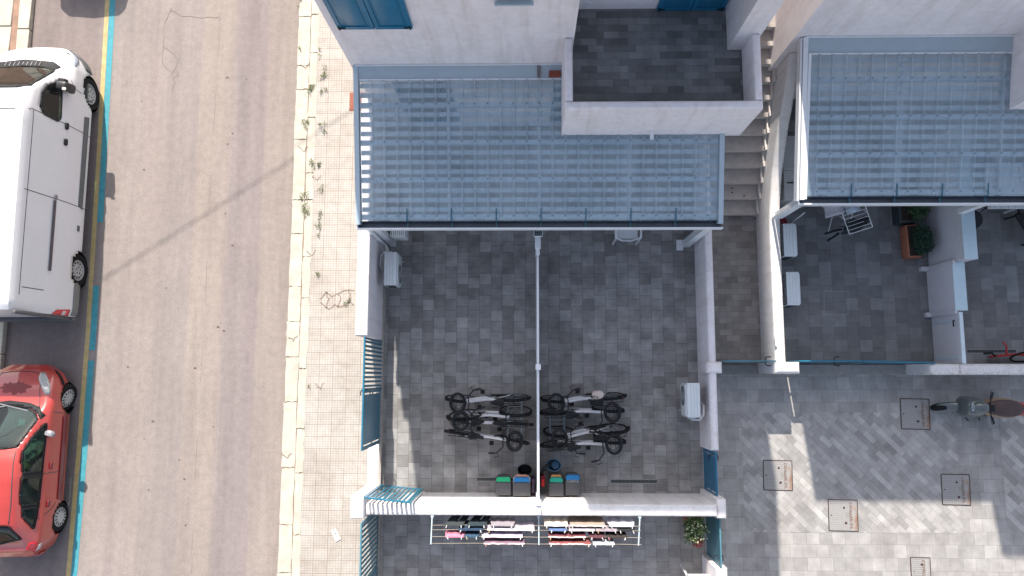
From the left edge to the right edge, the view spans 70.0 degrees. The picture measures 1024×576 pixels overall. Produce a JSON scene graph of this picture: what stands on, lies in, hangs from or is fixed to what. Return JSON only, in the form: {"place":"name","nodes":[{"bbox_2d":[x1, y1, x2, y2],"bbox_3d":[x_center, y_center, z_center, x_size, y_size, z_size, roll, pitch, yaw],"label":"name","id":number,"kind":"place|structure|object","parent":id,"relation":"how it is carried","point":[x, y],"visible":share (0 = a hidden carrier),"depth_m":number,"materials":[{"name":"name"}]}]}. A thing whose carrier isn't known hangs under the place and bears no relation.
{"place":"outdoors","nodes":[
{"label":"outdoors","id":0,"kind":"place"},
{"bbox_2d":[0,0,30,354],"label":"pavement","id":1,"kind":"structure","parent":0,"point":[14,26],"depth_m":16.54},
{"bbox_2d":[0,0,299,575],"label":"road","id":2,"kind":"structure","parent":0,"point":[159,229],"depth_m":15.82,"materials":[{"name":"grey asphalt"}]},
{"bbox_2d":[0,0,34,369],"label":"kerb","id":3,"kind":"structure","parent":2,"relation":"on","point":[25,23],"depth_m":16.51,"materials":[{"name":"stone"}]},
{"bbox_2d":[0,365,76,556],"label":"parked car","id":4,"kind":"object","parent":2,"relation":"on","point":[37,402],"visible":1,"depth_m":14.66,"materials":[{"name":"red paint"}]},
{"bbox_2d":[24,437,43,463],"bbox_3d":[-9.654,3.281,14.718,0.438,0.368,0.530,0,83,1],"label":"cloth bundle","id":5,"kind":"object","parent":4,"relation":"on","point":[33,452],"visible":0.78,"depth_m":14.64,"materials":[{"name":"green fabric"}]},
{"bbox_2d":[0,47,98,321],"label":"panel van","id":6,"kind":"object","parent":2,"relation":"on","point":[49,100],"visible":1,"depth_m":14.57,"materials":[{"name":"white paint"}]},
{"bbox_2d":[66,0,109,575],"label":"parking line","id":7,"kind":"object","parent":2,"relation":"on","point":[88,326],"visible":1,"depth_m":15.86,"materials":[{"name":"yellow paint"}]},
{"bbox_2d":[71,0,114,575],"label":"parking line","id":8,"kind":"object","parent":2,"relation":"on","point":[80,497],"visible":1,"depth_m":15.79,"materials":[{"name":"blue paint"}]},
{"bbox_2d":[162,8,219,571],"bbox_3d":[-7.264,-0.148,15.862,1.296,0.001,16.109,0,83,1],"label":"road crack","id":9,"kind":"object","parent":2,"relation":"on","point":[213,126],"visible":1,"depth_m":16.45,"materials":[{"name":"grey asphalt"}]},
{"bbox_2d":[299,9,389,575],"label":"pavement","id":10,"kind":"structure","parent":0,"point":[335,465],"depth_m":15.46,"materials":[{"name":"tile"}]},
{"bbox_2d":[282,64,353,457],"bbox_3d":[-4.079,-0.734,15.724,1.428,0.002,8.609,0,83,1],"label":"pavement crack","id":11,"kind":"object","parent":10,"relation":"on","point":[325,291],"visible":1,"depth_m":15.60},
{"bbox_2d":[349,92,365,110],"bbox_3d":[-3.410,-4.112,16.123,0.350,0.006,0.420,0,83,1],"label":"meter cover","id":12,"kind":"object","parent":10,"relation":"on","point":[351,106],"visible":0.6,"depth_m":16.12,"materials":[{"name":"orange plastic"}]},
{"bbox_2d":[350,444,378,518],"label":"gate pillar","id":13,"kind":"structure","parent":10,"relation":"on","point":[358,504],"depth_m":14.70,"materials":[{"name":"white paint"}]},
{"bbox_2d":[364,484,422,503],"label":"gate","id":14,"kind":"structure","parent":13,"relation":"attached to","point":[412,498],"depth_m":14.22,"materials":[{"name":"teal metal"}]},
{"bbox_2d":[359,515,377,575],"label":"gate","id":15,"kind":"structure","parent":10,"relation":"on","point":[374,570],"depth_m":14.10,"materials":[{"name":"teal metal"}]},
{"bbox_2d":[360,337,381,450],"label":"gate","id":16,"kind":"structure","parent":10,"relation":"on","point":[370,428],"depth_m":14.35,"materials":[{"name":"teal metal"}]},
{"bbox_2d":[390,220,408,240],"bbox_3d":[-2.327,-1.230,15.149,0.300,0.506,0.420,0,83,1],"label":"vent grille","id":17,"kind":"object","parent":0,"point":[399,235],"visible":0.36,"depth_m":14.91,"materials":[{"name":"white metal"}]},
{"bbox_2d":[382,126,703,493],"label":"yard paving","id":18,"kind":"structure","parent":0,"point":[619,316],"depth_m":15.59,"materials":[{"name":"tile"}]},
{"bbox_2d":[355,98,386,338],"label":"garden wall","id":19,"kind":"structure","parent":18,"relation":"on","point":[369,300],"depth_m":14.52,"materials":[{"name":"white paint"}]},
{"bbox_2d":[379,251,404,287],"bbox_3d":[-2.514,-0.385,15.294,0.481,0.822,0.764,0,83,1],"label":"air conditioner","id":20,"kind":"object","parent":19,"relation":"attached to","point":[392,262],"visible":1,"depth_m":14.90,"materials":[{"name":"white plastic"}]},
{"bbox_2d":[444,421,529,457],"bbox_3d":[-0.518,3.069,14.851,1.705,1.017,0.700,-10,83,0],"label":"bicycle","id":21,"kind":"object","parent":18,"relation":"on","point":[469,435],"visible":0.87,"depth_m":14.63,"materials":[{"name":"black metal"}]},
{"bbox_2d":[445,385,530,418],"bbox_3d":[-0.487,2.265,14.938,1.697,1.037,0.690,-19,83,-1],"label":"bicycle","id":22,"kind":"object","parent":18,"relation":"on","point":[499,399],"visible":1,"depth_m":14.75,"materials":[{"name":"metal"}]},
{"bbox_2d":[446,403,531,438],"bbox_3d":[-0.473,2.597,14.927,1.791,1.008,0.732,-5,97,0],"label":"bicycle","id":23,"kind":"object","parent":18,"relation":"on","point":[500,413],"visible":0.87,"depth_m":14.87,"materials":[{"name":"black metal"}]},
{"bbox_2d":[448,403,533,439],"bbox_3d":[-0.441,2.744,14.895,1.790,1.008,0.732,2,79,1],"label":"bicycle","id":24,"kind":"object","parent":18,"relation":"on","point":[508,423],"visible":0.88,"depth_m":14.60,"materials":[{"name":"black metal"}]},
{"bbox_2d":[476,477,512,481],"bbox_3d":[-0.339,3.988,15.237,0.828,0.006,0.095,0,83,1],"label":"drain channel","id":25,"kind":"object","parent":18,"relation":"on","point":[485,479],"visible":0.52,"depth_m":15.24,"materials":[{"name":"grey metal"}]},
{"bbox_2d":[495,474,510,494],"bbox_3d":[-0.171,4.000,14.931,0.320,0.604,0.379,0,83,1],"label":"recycling bin","id":26,"kind":"object","parent":18,"relation":"on","point":[503,484],"visible":1,"depth_m":14.64,"materials":[{"name":"grey plastic"}]},
{"bbox_2d":[513,474,530,495],"bbox_3d":[0.199,3.989,14.915,0.360,0.624,0.418,0,83,1],"label":"recycling bin","id":27,"kind":"object","parent":18,"relation":"on","point":[521,485],"visible":1,"depth_m":14.61,"materials":[{"name":"grey plastic"}]},
{"bbox_2d":[517,464,532,474],"bbox_3d":[0.265,3.737,15.090,0.321,0.335,0.253,0,83,1],"label":"laundry tub","id":28,"kind":"object","parent":18,"relation":"on","point":[527,469],"visible":0.88,"depth_m":15.18,"materials":[{"name":"black plastic"}]},
{"bbox_2d":[535,237,540,514],"bbox_3d":[0.513,1.707,14.664,0.110,1.660,5.260,0,83,1],"label":"divider panel","id":29,"kind":"object","parent":18,"relation":"on","point":[538,365],"visible":1,"depth_m":14.06,"materials":[{"name":"white metal"}]},
{"bbox_2d":[353,63,724,250],"bbox_3d":[0.514,-2.375,14.469,6.732,3.030,3.026,0,83,1],"label":"canopy","id":30,"kind":"object","parent":18,"relation":"on","point":[448,73],"visible":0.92,"depth_m":13.38,"materials":[{"name":"white metal"}]},
{"bbox_2d":[366,489,725,517],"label":"garden wall","id":31,"kind":"structure","parent":18,"relation":"on","point":[704,502],"depth_m":13.88,"materials":[{"name":"paint"}]},
{"bbox_2d":[430,515,641,545],"bbox_3d":[0.449,4.563,13.798,3.990,0.294,0.511,0,83,1],"label":"wall clothesline","id":32,"kind":"object","parent":31,"relation":"attached to","point":[538,517],"depth_m":13.71,"materials":[{"name":"white metal"}]},
{"bbox_2d":[445,530,465,537],"bbox_3d":[-1.075,4.685,13.868,0.382,0.331,0.158,0,83,1],"label":"shirt","id":33,"kind":"object","parent":32,"relation":"hanging from","point":[453,534],"visible":0.87,"depth_m":13.78,"materials":[{"name":"fabric"}]},
{"bbox_2d":[444,515,469,525],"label":"trousers","id":34,"kind":"object","parent":32,"relation":"hanging from","point":[453,520],"visible":0.92,"depth_m":14.03,"materials":[{"name":"fabric"}]},
{"bbox_2d":[458,520,483,530],"bbox_3d":[-0.772,4.580,13.996,0.463,0.530,0.162,0,83,1],"label":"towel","id":35,"kind":"object","parent":32,"relation":"hanging from","point":[471,528],"visible":0.69,"depth_m":13.77,"materials":[{"name":"fabric"}]},
{"bbox_2d":[465,531,478,537],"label":"shorts","id":36,"kind":"object","parent":32,"relation":"hanging from","point":[471,534],"visible":0.84,"depth_m":13.77,"materials":[{"name":"fabric"}]},
{"bbox_2d":[467,515,491,525],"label":"trousers","id":37,"kind":"object","parent":32,"relation":"hanging from","point":[475,520],"visible":0.85,"depth_m":14.03,"materials":[{"name":"fabric"}]},
{"bbox_2d":[482,530,522,537],"bbox_3d":[-0.179,4.688,13.874,0.772,0.385,0.164,0,83,1],"label":"towel","id":38,"kind":"object","parent":32,"relation":"hanging from","point":[501,534],"visible":0.85,"depth_m":13.77,"materials":[{"name":"fabric"}]},
{"bbox_2d":[491,517,514,525],"bbox_3d":[-0.173,4.497,13.965,0.472,0.430,0.159,0,83,1],"label":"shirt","id":39,"kind":"object","parent":32,"relation":"hanging from","point":[500,521],"visible":0.99,"depth_m":13.93,"materials":[{"name":"fabric"}]},
{"bbox_2d":[484,534,523,544],"bbox_3d":[-0.144,4.807,13.864,0.762,0.435,0.168,0,83,1],"label":"towel","id":40,"kind":"object","parent":32,"relation":"hanging from","point":[502,541],"visible":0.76,"depth_m":13.73,"materials":[{"name":"fabric"}]},
{"bbox_2d":[487,521,534,530],"bbox_3d":[-0.018,4.577,13.955,0.892,0.485,0.168,0,83,1],"label":"towel","id":41,"kind":"object","parent":32,"relation":"hanging from","point":[509,528],"visible":0.83,"depth_m":13.82,"materials":[{"name":"fabric"}]},
{"bbox_2d":[544,517,567,526],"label":"towel","id":42,"kind":"object","parent":32,"relation":"hanging from","point":[555,522],"visible":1,"depth_m":13.88,"materials":[{"name":"fabric"}]},
{"bbox_2d":[548,528,585,537],"bbox_3d":[1.036,4.691,13.887,0.702,0.455,0.169,0,83,1],"label":"towel","id":43,"kind":"object","parent":32,"relation":"hanging from","point":[567,534],"visible":0.83,"depth_m":13.77,"materials":[{"name":"fabric"}]},
{"bbox_2d":[549,537,590,544],"bbox_3d":[1.085,4.803,13.817,0.782,0.385,0.168,0,83,1],"label":"towel","id":44,"kind":"object","parent":32,"relation":"hanging from","point":[569,541],"visible":0.86,"depth_m":13.72,"materials":[{"name":"fabric"}]},
{"bbox_2d":[568,522,594,530],"bbox_3d":[1.317,4.572,13.906,0.486,0.435,0.167,0,83,1],"label":"towel","id":45,"kind":"object","parent":32,"relation":"hanging from","point":[582,529],"visible":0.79,"depth_m":13.75,"materials":[{"name":"fabric"}]},
{"bbox_2d":[568,516,604,526],"bbox_3d":[1.431,4.519,14.132,0.663,0.835,0.165,0,83,1],"label":"bed sheet","id":46,"kind":"object","parent":32,"relation":"hanging from","point":[586,521],"visible":0.91,"depth_m":13.97,"materials":[{"name":"fabric"}]},
{"bbox_2d":[588,531,604,537],"bbox_3d":[1.595,4.686,13.844,0.316,0.380,0.163,0,83,1],"label":"shirt","id":47,"kind":"object","parent":32,"relation":"hanging from","point":[596,534],"visible":0.88,"depth_m":13.76,"materials":[{"name":"fabric"}]},
{"bbox_2d":[592,537,614,545],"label":"towel","id":48,"kind":"object","parent":32,"relation":"hanging from","point":[605,541],"visible":0.95,"depth_m":13.71,"materials":[{"name":"fabric"}]},
{"bbox_2d":[595,522,616,531],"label":"towel","id":49,"kind":"object","parent":32,"relation":"hanging from","point":[607,528],"visible":0.66,"depth_m":13.74,"materials":[{"name":"fabric"}]},
{"bbox_2d":[605,531,626,538],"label":"shorts","id":50,"kind":"object","parent":32,"relation":"hanging from","point":[616,535],"visible":0.84,"depth_m":13.75,"materials":[{"name":"fabric"}]},
{"bbox_2d":[607,518,633,526],"bbox_3d":[2.067,4.492,13.899,0.516,0.381,0.167,0,83,1],"label":"shirt","id":51,"kind":"object","parent":32,"relation":"hanging from","point":[620,522],"visible":0.96,"depth_m":13.85,"materials":[{"name":"fabric"}]},
{"bbox_2d":[703,448,718,496],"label":"gate","id":52,"kind":"structure","parent":31,"relation":"attached to","point":[710,473],"depth_m":14.59,"materials":[{"name":"blue metal"}]},
{"bbox_2d":[546,459,561,471],"bbox_3d":[0.856,3.650,15.120,0.325,0.275,0.259,5,83,2],"label":"mop bucket","id":53,"kind":"object","parent":18,"relation":"on","point":[554,465],"visible":0.96,"depth_m":15.05,"materials":[{"name":"blue plastic"}]},
{"bbox_2d":[549,474,563,495],"bbox_3d":[0.889,3.988,14.903,0.300,0.624,0.418,0,83,1],"label":"recycling bin","id":54,"kind":"object","parent":18,"relation":"on","point":[556,485],"visible":1,"depth_m":14.60,"materials":[{"name":"black plastic"}]},
{"bbox_2d":[565,472,580,495],"bbox_3d":[1.224,3.975,14.918,0.310,0.584,0.428,0,83,1],"label":"recycling bin","id":55,"kind":"object","parent":18,"relation":"on","point":[572,484],"visible":1,"depth_m":14.63,"materials":[{"name":"grey plastic"}]},
{"bbox_2d":[539,396,624,431],"bbox_3d":[1.422,2.511,14.891,1.790,1.008,0.732,-3,89,1],"label":"bicycle","id":56,"kind":"object","parent":18,"relation":"on","point":[619,410],"visible":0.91,"depth_m":14.67,"materials":[{"name":"black metal"}]},
{"bbox_2d":[539,428,625,464],"bbox_3d":[1.441,3.148,14.812,1.790,1.008,0.732,-4,87,1],"label":"bicycle","id":57,"kind":"object","parent":18,"relation":"on","point":[620,442],"visible":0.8,"depth_m":14.58,"materials":[{"name":"black metal"}]},
{"bbox_2d":[540,385,626,421],"bbox_3d":[1.482,2.247,14.904,1.697,1.037,0.690,-21,83,-2],"label":"bicycle","id":58,"kind":"object","parent":18,"relation":"on","point":[564,400],"visible":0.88,"depth_m":14.71,"materials":[{"name":"black metal"}]},
{"bbox_2d":[543,422,629,456],"bbox_3d":[1.527,2.931,14.846,1.790,1.008,0.732,-3,95,1],"label":"bicycle","id":59,"kind":"object","parent":18,"relation":"on","point":[582,431],"visible":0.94,"depth_m":14.69,"materials":[{"name":"black metal"}]},
{"bbox_2d":[612,213,641,244],"bbox_3d":[2.419,-1.273,15.401,0.587,0.854,0.606,0,83,1],"label":"garden chair","id":60,"kind":"object","parent":18,"relation":"on","point":[620,235],"visible":0.52,"depth_m":15.37,"materials":[{"name":"white plastic"}]},
{"bbox_2d":[610,479,657,483],"bbox_3d":[2.538,4.017,15.181,0.990,0.006,0.095,0,83,1],"label":"drain channel","id":61,"kind":"object","parent":18,"relation":"on","point":[633,481],"visible":1,"depth_m":15.18,"materials":[{"name":"grey metal"}]},
{"bbox_2d":[691,136,718,450],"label":"garden wall","id":62,"kind":"structure","parent":18,"relation":"on","point":[706,352],"depth_m":14.81,"materials":[{"name":"white paint"}]},
{"bbox_2d":[677,382,704,420],"bbox_3d":[3.642,2.306,14.856,0.481,0.822,0.764,0,83,1],"label":"air conditioner","id":63,"kind":"object","parent":62,"relation":"attached to","point":[690,401],"visible":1,"depth_m":14.48,"materials":[{"name":"white plastic"}]},
{"bbox_2d":[380,515,706,575],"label":"yard paving","id":64,"kind":"structure","parent":0,"point":[407,548],"depth_m":15.05,"materials":[{"name":"tile"}]},
{"bbox_2d":[682,516,708,544],"bbox_3d":[3.599,4.774,14.569,0.523,1.001,0.586,0,83,1],"label":"flowering bush","id":65,"kind":"object","parent":64,"relation":"on","point":[693,524],"visible":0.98,"depth_m":14.26,"materials":[{"name":"green plant"}]},
{"bbox_2d":[702,555,726,575],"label":"gate pillar","id":66,"kind":"structure","parent":64,"relation":"on","point":[710,567],"depth_m":14.30,"materials":[{"name":"white paint"}]},
{"bbox_2d":[706,516,723,567],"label":"gate","id":67,"kind":"structure","parent":66,"relation":"attached to","point":[714,547],"depth_m":14.35,"materials":[{"name":"blue metal"}]},
{"bbox_2d":[314,0,784,139],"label":"house","id":68,"kind":"structure","parent":0,"point":[651,68],"depth_m":12.65,"materials":[{"name":"white paint"}]},
{"bbox_2d":[392,82,459,121],"bbox_3d":[-1.730,-3.794,15.090,1.100,2.180,0.047,0,83,1],"label":"door","id":69,"kind":"structure","parent":68,"relation":"in","point":[400,90],"depth_m":14.82,"materials":[{"name":"blue paint"}]},
{"bbox_2d":[550,81,560,120],"bbox_3d":[1.370,-3.796,15.033,1.100,2.180,0.047,0,83,1],"label":"door","id":70,"kind":"structure","parent":68,"relation":"in","point":[556,99],"depth_m":14.86,"materials":[{"name":"grey paint"}]},
{"bbox_2d":[656,0,728,11],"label":"door","id":71,"kind":"structure","parent":68,"relation":"in","point":[663,5],"depth_m":12.64,"materials":[{"name":"blue paint"}]},
{"bbox_2d":[712,216,761,363],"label":"passage paving","id":72,"kind":"structure","parent":0,"point":[736,292],"depth_m":15.62,"materials":[{"name":"grey tile"}]},
{"bbox_2d":[701,362,721,372],"bbox_3d":[4.023,1.628,14.932,0.300,1.020,0.230,0,83,1],"label":"wall stub","id":73,"kind":"object","parent":72,"relation":"on","point":[711,367],"depth_m":14.46,"materials":[{"name":"white paint"}]},
{"bbox_2d":[710,16,775,216],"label":"stairs","id":74,"kind":"structure","parent":72,"relation":"on","point":[744,157],"depth_m":15.26,"materials":[{"name":"stone"}]},
{"bbox_2d":[706,374,1023,575],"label":"courtyard paving","id":75,"kind":"structure","parent":0,"point":[984,543],"depth_m":15.07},
{"bbox_2d":[716,364,757,373],"bbox_3d":[4.682,1.718,15.418,0.990,0.090,0.210,0,83,1],"label":"threshold","id":76,"kind":"object","parent":75,"relation":"on","point":[739,368],"visible":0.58,"depth_m":15.37,"materials":[{"name":"grey stone"}]},
{"bbox_2d":[757,362,799,373],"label":"gate pillar","id":77,"kind":"structure","parent":75,"relation":"on","point":[783,368],"depth_m":14.38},
{"bbox_2d":[716,356,776,365],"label":"gate","id":78,"kind":"structure","parent":77,"relation":"attached to","point":[744,361],"depth_m":14.39,"materials":[{"name":"blue metal"}]},
{"bbox_2d":[786,356,861,365],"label":"gate","id":79,"kind":"structure","parent":77,"relation":"attached to","point":[834,361],"depth_m":14.38,"materials":[{"name":"teal metal"}]},
{"bbox_2d":[795,364,905,374],"bbox_3d":[7.009,1.716,15.376,2.645,0.090,0.210,0,83,1],"label":"threshold","id":80,"kind":"object","parent":75,"relation":"on","point":[827,369],"visible":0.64,"depth_m":15.33,"materials":[{"name":"grey stone"}]},
{"bbox_2d":[910,557,930,575],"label":"access cover","id":81,"kind":"object","parent":75,"relation":"on","point":[920,566],"visible":1,"depth_m":14.87,"materials":[{"name":"metal"}]},
{"bbox_2d":[906,364,1023,374],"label":"garden wall","id":82,"kind":"structure","parent":75,"relation":"on","point":[964,369],"depth_m":14.36,"materials":[{"name":"paint"}]},
{"bbox_2d":[848,360,935,363],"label":"gate","id":83,"kind":"structure","parent":82,"relation":"attached to","point":[890,362],"depth_m":14.36,"materials":[{"name":"teal metal"}]},
{"bbox_2d":[930,392,1023,424],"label":"scooter","id":84,"kind":"object","parent":75,"relation":"on","point":[971,407],"visible":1,"depth_m":14.47,"materials":[{"name":"metal"}]},
{"bbox_2d":[741,412,1023,533],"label":"courtyard paving","id":85,"kind":"structure","parent":0,"point":[885,470],"depth_m":15.12,"materials":[{"name":"brick"}]},
{"bbox_2d":[763,460,792,490],"bbox_3d":[5.509,3.881,15.143,0.608,0.018,0.618,1,83,1],"label":"access cover","id":86,"kind":"object","parent":85,"relation":"on","point":[777,475],"visible":1,"depth_m":15.14,"materials":[{"name":"metal"}]},
{"bbox_2d":[828,499,858,531],"bbox_3d":[6.808,4.675,15.023,0.608,0.018,0.638,1,83,1],"label":"access cover","id":87,"kind":"object","parent":85,"relation":"on","point":[842,514],"visible":1,"depth_m":15.02,"materials":[{"name":"metal"}]},
{"bbox_2d":[900,398,930,429],"bbox_3d":[8.410,2.628,15.242,0.608,0.018,0.638,1,83,1],"label":"access cover","id":88,"kind":"object","parent":85,"relation":"on","point":[914,414],"visible":1,"depth_m":15.24,"materials":[{"name":"metal"}]},
{"bbox_2d":[941,474,970,505],"bbox_3d":[9.138,4.151,15.044,0.588,0.018,0.628,1,83,1],"label":"access cover","id":89,"kind":"object","parent":85,"relation":"on","point":[955,489],"visible":1,"depth_m":15.04,"materials":[{"name":"metal"}]},
{"bbox_2d":[780,99,1023,364],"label":"yard paving","id":90,"kind":"structure","parent":0,"point":[871,283],"depth_m":15.59,"materials":[{"name":"tile"}]},
{"bbox_2d":[756,53,796,362],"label":"stair wall","id":91,"kind":"structure","parent":90,"relation":"on","point":[770,277],"depth_m":14.81,"materials":[{"name":"paint"}]},
{"bbox_2d":[771,35,1023,219],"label":"canopy","id":92,"kind":"object","parent":91,"relation":"on","point":[808,47],"visible":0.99,"depth_m":13.28,"materials":[{"name":"white metal"}]},
{"bbox_2d":[780,224,797,259],"bbox_3d":[5.663,-0.935,15.332,0.450,0.822,0.688,0,83,1],"label":"air conditioner","id":93,"kind":"object","parent":90,"relation":"on","point":[788,237],"visible":0.85,"depth_m":14.94,"materials":[{"name":"white plastic"}]},
{"bbox_2d":[782,272,800,306],"bbox_3d":[5.682,0.057,15.212,0.450,0.822,0.688,0,83,1],"label":"air conditioner","id":94,"kind":"object","parent":90,"relation":"on","point":[791,289],"visible":0.89,"depth_m":14.82,"materials":[{"name":"white plastic"}]},
{"bbox_2d":[780,136,818,207],"bbox_3d":[5.949,-2.432,15.467,0.700,0.865,1.345,0,83,1],"label":"storage cabinet","id":95,"kind":"object","parent":90,"relation":"on","point":[787,190],"visible":0.2,"depth_m":15.05,"materials":[{"name":"white plastic"}]},
{"bbox_2d":[821,178,872,234],"bbox_3d":[6.938,-1.639,15.332,0.516,0.915,1.115,-18,83,-1],"label":"drying rack","id":96,"kind":"object","parent":90,"relation":"on","point":[866,211],"visible":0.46,"depth_m":14.88,"materials":[{"name":"white metal"}]},
{"bbox_2d":[820,195,845,218],"bbox_3d":[6.641,-1.731,14.993,0.448,0.274,0.501,-10,83,0],"label":"bed sheet","id":97,"kind":"object","parent":96,"relation":"on","point":[830,211],"visible":0.45,"depth_m":14.95,"materials":[{"name":"fabric"}]},
{"bbox_2d":[839,187,860,213],"bbox_3d":[6.931,-1.807,14.942,0.327,0.125,0.551,-15,83,-1],"label":"towel","id":98,"kind":"object","parent":96,"relation":"on","point":[854,209],"visible":0.3,"depth_m":14.91,"materials":[{"name":"fabric"}]},
{"bbox_2d":[839,223,865,234],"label":"trousers","id":99,"kind":"object","parent":96,"relation":"hanging from","point":[852,227],"visible":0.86,"depth_m":14.91,"materials":[{"name":"fabric"}]},
{"bbox_2d":[840,216,869,229],"bbox_3d":[7.042,-1.340,14.974,0.501,0.244,0.209,-12,83,0],"label":"shirt","id":100,"kind":"object","parent":96,"relation":"hanging from","point":[866,220],"visible":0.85,"depth_m":14.88,"materials":[{"name":"fabric"}]},
{"bbox_2d":[890,178,930,224],"bbox_3d":[8.476,-1.829,15.414,0.594,0.733,0.970,0,83,1],"label":"garden table","id":101,"kind":"object","parent":90,"relation":"on","point":[906,215],"visible":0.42,"depth_m":15.40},
{"bbox_2d":[899,222,935,258],"bbox_3d":[8.550,-0.980,15.324,0.462,0.705,0.777,-2,83,1],"label":"planter trough","id":102,"kind":"object","parent":90,"relation":"on","point":[915,244],"visible":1,"depth_m":15.32,"materials":[{"name":"ceramic"}]},
{"bbox_2d":[919,130,977,363],"bbox_3d":[8.909,-0.823,14.993,0.472,1.312,4.736,0,83,1],"label":"clad partition","id":103,"kind":"object","parent":90,"relation":"on","point":[955,246],"visible":0.81,"depth_m":14.81,"materials":[{"name":"white paint"}]},
{"bbox_2d":[966,349,1016,352],"bbox_3d":[10.081,1.329,15.369,1.053,0.006,0.095,0,83,1],"label":"drain channel","id":104,"kind":"object","parent":90,"relation":"on","point":[989,350],"visible":0.85,"depth_m":15.37,"materials":[{"name":"grey metal"}]},
{"bbox_2d":[976,168,1023,213],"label":"garden table","id":105,"kind":"object","parent":90,"relation":"on","point":[1003,179],"visible":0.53,"depth_m":15.11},
{"bbox_2d":[983,341,1023,362],"bbox_3d":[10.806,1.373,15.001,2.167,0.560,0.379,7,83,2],"label":"red bicycle","id":106,"kind":"object","parent":90,"relation":"on","point":[993,355],"visible":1,"depth_m":15.04,"materials":[{"name":"metal"}]},
{"bbox_2d":[975,207,986,228],"bbox_3d":[9.600,-1.491,15.283,0.505,0.876,0.526,5,83,2],"label":"wire chair","id":107,"kind":"object","parent":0,"point":[978,219],"visible":0.18,"depth_m":15.26,"materials":[{"name":"black metal"}]},
{"bbox_2d":[1004,209,1023,245],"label":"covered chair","id":108,"kind":"object","parent":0,"point":[1019,215],"visible":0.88,"depth_m":15.26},
{"label":"ground","id":109,"kind":"structure","parent":0,"visible":0},
{"bbox_2d":[277,0,318,575],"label":"kerb","id":110,"kind":"structure","parent":109,"relation":"on","point":[292,445],"depth_m":15.62,"materials":[{"name":"concrete"}]},
{"bbox_2d":[768,0,1023,109],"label":"house","id":111,"kind":"structure","parent":109,"relation":"on","point":[795,20],"depth_m":12.88,"materials":[{"name":"white paint"}]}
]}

